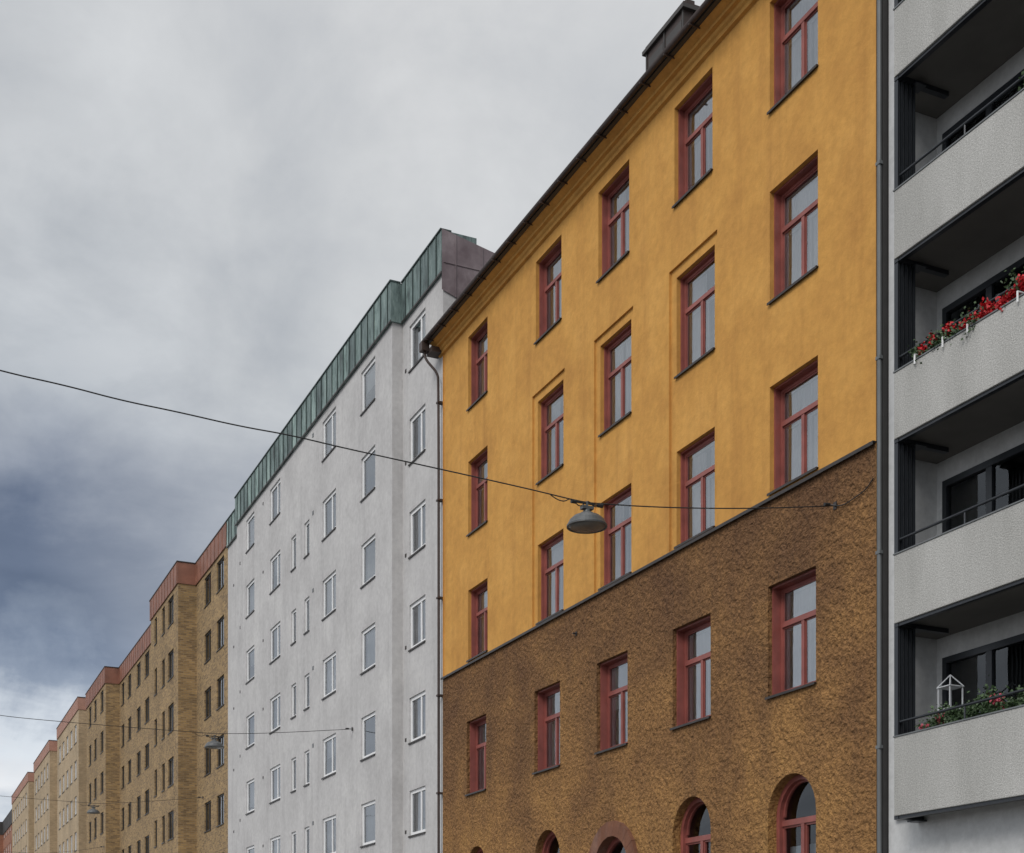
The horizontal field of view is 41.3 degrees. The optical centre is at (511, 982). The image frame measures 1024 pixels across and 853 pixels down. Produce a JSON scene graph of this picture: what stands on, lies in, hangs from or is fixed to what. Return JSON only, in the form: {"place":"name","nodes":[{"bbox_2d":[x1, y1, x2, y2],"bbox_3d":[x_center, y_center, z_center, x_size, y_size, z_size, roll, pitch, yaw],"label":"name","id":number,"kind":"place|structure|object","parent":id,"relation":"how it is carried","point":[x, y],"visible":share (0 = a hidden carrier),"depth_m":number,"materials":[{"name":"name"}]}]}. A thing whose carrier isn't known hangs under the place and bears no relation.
{"place":"outdoors","nodes":[
{"label":"outdoors","id":0,"kind":"place"},
{"bbox_2d":[26,748,60,852],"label":"window glass","id":1,"kind":"object","parent":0,"point":[36,809],"visible":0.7,"depth_m":131.59,"materials":[{"name":"grey glass"}]},
{"bbox_2d":[0,0,704,821],"label":"sky","id":2,"kind":"structure","parent":0,"point":[202,202],"materials":[{"name":"grey"}]},
{"bbox_2d":[442,229,493,297],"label":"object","id":3,"kind":"structure","parent":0,"point":[464,261],"depth_m":37.80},
{"bbox_2d":[889,0,1023,852],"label":"walls","id":4,"kind":"structure","parent":0,"point":[997,828],"depth_m":20.85,"materials":[{"name":"paint"}]},
{"bbox_2d":[875,0,888,852],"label":"downpipe","id":5,"kind":"object","parent":4,"relation":"attached to","point":[882,426],"visible":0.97,"depth_m":20.95,"materials":[{"name":"metal"}]},
{"bbox_2d":[906,0,1023,815],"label":"balcony slabs","id":6,"kind":"structure","parent":4,"relation":"attached to","point":[984,43],"depth_m":19.60,"materials":[{"name":"grey concrete"}]},
{"bbox_2d":[894,0,914,735],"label":"folded glazing panels","id":7,"kind":"object","parent":6,"relation":"attached to","point":[904,455],"visible":0.75,"depth_m":20.12,"materials":[{"name":"metal"}]},
{"bbox_2d":[907,322,961,366],"bbox_3d":[6.055,-9.082,19.365,0.497,0.485,1.128,0,0,-25],"label":"geranium flower box","id":8,"kind":"object","parent":6,"relation":"on","point":[942,337],"visible":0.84,"depth_m":19.33,"materials":[{"name":"red plant"}]},
{"bbox_2d":[936,674,964,712],"bbox_3d":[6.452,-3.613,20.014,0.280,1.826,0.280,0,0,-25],"label":"garden lantern","id":9,"kind":"object","parent":6,"relation":"on","point":[950,687],"visible":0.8,"depth_m":19.97,"materials":[{"name":"grey paint"}]},
{"bbox_2d":[894,0,1023,815],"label":"balcony parapets","id":10,"kind":"object","parent":6,"relation":"on","point":[973,760],"visible":1,"depth_m":18.91,"materials":[{"name":"grey concrete"}]},
{"bbox_2d":[893,0,1023,822],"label":"balcony rails","id":11,"kind":"object","parent":10,"relation":"attached to","point":[923,267],"visible":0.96,"depth_m":19.19,"materials":[{"name":"black metal"}]},
{"bbox_2d":[952,267,1023,340],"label":"geranium flower box","id":12,"kind":"object","parent":6,"relation":"on","point":[987,308],"visible":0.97,"depth_m":18.27,"materials":[{"name":"red plant"}]},
{"bbox_2d":[1018,71,1023,90],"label":"potted plant","id":13,"kind":"object","parent":6,"relation":"on","point":[1022,72],"visible":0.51,"depth_m":17.93,"materials":[{"name":"green plant"}]},
{"bbox_2d":[942,69,1023,707],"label":"balcony door frames","id":14,"kind":"structure","parent":4,"relation":"attached to","point":[988,287],"depth_m":20.12,"materials":[{"name":"black metal"}]},
{"bbox_2d":[996,88,1020,108],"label":"curtains","id":15,"kind":"object","parent":4,"relation":"attached to","point":[1007,98],"visible":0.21,"depth_m":20.07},
{"bbox_2d":[915,674,1023,729],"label":"balcony plants","id":16,"kind":"object","parent":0,"point":[989,706],"visible":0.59,"depth_m":18.92,"materials":[{"name":"plant"}]},
{"label":"ground","id":17,"kind":"structure","parent":0,"visible":0},
{"bbox_2d":[0,824,11,852],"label":"walls","id":18,"kind":"structure","parent":17,"relation":"on","point":[6,843],"depth_m":167.36,"materials":[{"name":"red brick"}]},
{"bbox_2d":[0,809,11,834],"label":"roof","id":19,"kind":"structure","parent":18,"relation":"on","point":[6,823],"depth_m":167.94,"materials":[{"name":"metal"}]},
{"bbox_2d":[12,709,86,852],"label":"walls","id":20,"kind":"structure","parent":17,"relation":"on","point":[50,816],"depth_m":113.74,"materials":[{"name":"beige brick"}]},
{"bbox_2d":[12,743,75,851],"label":"sills","id":21,"kind":"structure","parent":20,"relation":"attached to","point":[47,809],"depth_m":117.33,"materials":[{"name":"metal"}]},
{"bbox_2d":[13,725,76,852],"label":"window frames","id":22,"kind":"structure","parent":20,"relation":"attached to","point":[47,800],"depth_m":111.18,"materials":[{"name":"white wood"}]},
{"bbox_2d":[11,696,86,803],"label":"parapet","id":23,"kind":"structure","parent":20,"relation":"on","point":[74,708],"depth_m":120.01,"materials":[{"name":"pink metal"}]},
{"bbox_2d":[87,548,227,852],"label":"walls","id":24,"kind":"structure","parent":17,"relation":"on","point":[190,683],"depth_m":69.42,"materials":[{"name":"yellow brick"}]},
{"bbox_2d":[5,796,202,813],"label":"street lamp","id":25,"kind":"object","parent":24,"relation":"attached to","point":[93,810],"visible":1,"depth_m":64.00,"materials":[{"name":"grey metal"}]},
{"bbox_2d":[85,521,226,708],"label":"parapet","id":26,"kind":"structure","parent":24,"relation":"on","point":[184,572],"depth_m":70.61,"materials":[{"name":"metal"}]},
{"bbox_2d":[88,585,223,847],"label":"sills","id":27,"kind":"structure","parent":24,"relation":"attached to","point":[169,732],"depth_m":69.73,"materials":[{"name":"metal"}]},
{"bbox_2d":[90,557,223,852],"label":"window frames","id":28,"kind":"structure","parent":24,"relation":"attached to","point":[219,680],"depth_m":69.79,"materials":[{"name":"wood"}]},
{"bbox_2d":[173,564,223,836],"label":"curtains","id":29,"kind":"object","parent":24,"relation":"attached to","point":[223,703],"visible":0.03,"depth_m":69.76,"materials":[{"name":"white fabric"}]},
{"bbox_2d":[228,275,456,852],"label":"walls","id":30,"kind":"structure","parent":17,"relation":"on","point":[392,773],"depth_m":44.38,"materials":[{"name":"white paint"}]},
{"bbox_2d":[0,715,352,748],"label":"street lamp","id":31,"kind":"object","parent":30,"relation":"attached to","point":[213,744],"visible":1,"depth_m":41.84,"materials":[{"name":"grey metal"}]},
{"bbox_2d":[233,369,405,846],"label":"wall vents","id":32,"kind":"object","parent":30,"relation":"attached to","point":[313,666],"depth_m":47.99,"materials":[{"name":"metal"}]},
{"bbox_2d":[245,355,425,847],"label":"sills","id":33,"kind":"structure","parent":30,"relation":"attached to","point":[414,459],"depth_m":42.98,"materials":[{"name":"metal"}]},
{"bbox_2d":[247,310,424,852],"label":"window frames","id":34,"kind":"structure","parent":30,"relation":"attached to","point":[421,506],"depth_m":46.07,"materials":[{"name":"white wood"}]},
{"bbox_2d":[251,320,424,852],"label":"curtains","id":35,"kind":"object","parent":34,"relation":"attached to","point":[371,635],"visible":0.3,"depth_m":42.88,"materials":[{"name":"white fabric"}]},
{"bbox_2d":[226,228,476,547],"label":"copper parapet","id":36,"kind":"structure","parent":30,"relation":"on","point":[397,302],"depth_m":44.35,"materials":[{"name":"metal"}]},
{"bbox_2d":[419,341,442,794],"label":"downpipe brackets","id":37,"kind":"object","parent":30,"relation":"attached to","point":[423,346],"visible":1,"depth_m":37.58,"materials":[{"name":"black metal"}]},
{"bbox_2d":[423,351,439,852],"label":"downpipe","id":38,"kind":"object","parent":30,"relation":"attached to","point":[438,607],"visible":1,"depth_m":37.59,"materials":[{"name":"grey metal"}]},
{"bbox_2d":[443,184,815,852],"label":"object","id":39,"kind":"object","parent":17,"relation":"on","point":[802,803],"depth_m":27.03,"materials":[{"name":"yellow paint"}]},
{"bbox_2d":[443,0,875,852],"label":"walls","id":40,"kind":"structure","parent":17,"relation":"on","point":[741,756],"depth_m":25.65,"materials":[{"name":"yellow paint"}]},
{"bbox_2d":[0,370,873,533],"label":"street lamp","id":41,"kind":"object","parent":40,"relation":"attached to","point":[586,521],"visible":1,"depth_m":19.89,"materials":[{"name":"grey metal"}]},
{"bbox_2d":[422,0,720,358],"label":"roof and gutter","id":42,"kind":"structure","parent":40,"relation":"on","point":[699,16],"depth_m":29.18,"materials":[{"name":"black metal"}]},
{"bbox_2d":[642,0,699,69],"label":"chimney","id":43,"kind":"object","parent":42,"relation":"on","point":[675,23],"visible":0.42,"depth_m":28.62,"materials":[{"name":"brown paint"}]},
{"bbox_2d":[430,0,757,357],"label":"cornice","id":44,"kind":"structure","parent":40,"relation":"attached to","point":[716,26],"depth_m":28.81,"materials":[{"name":"yellow paint"}]},
{"bbox_2d":[589,821,637,852],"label":"portal surround","id":45,"kind":"object","parent":40,"relation":"attached to","point":[607,834],"visible":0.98,"depth_m":28.62,"materials":[{"name":"red stone"}]},
{"bbox_2d":[606,838,620,852],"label":"entrance door","id":46,"kind":"structure","parent":40,"relation":"attached to","point":[615,842],"depth_m":29.08,"materials":[{"name":"red paint"}]},
{"bbox_2d":[534,232,716,625],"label":"wall panels","id":47,"kind":"object","parent":40,"relation":"attached to","point":[693,404],"visible":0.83,"depth_m":28.39,"materials":[{"name":"yellow paint"}]},
{"bbox_2d":[470,0,817,852],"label":"window frames","id":48,"kind":"structure","parent":40,"relation":"attached to","point":[784,624],"depth_m":26.55,"materials":[{"name":"red wood"}]},
{"bbox_2d":[481,0,817,852],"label":"curtains","id":49,"kind":"object","parent":48,"relation":"attached to","point":[801,398],"visible":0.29,"depth_m":26.21,"materials":[{"name":"grey fabric"}]},
{"bbox_2d":[440,64,875,795],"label":"sills and flashing","id":50,"kind":"structure","parent":40,"relation":"attached to","point":[674,550],"depth_m":26.06,"materials":[{"name":"metal"}]}
]}

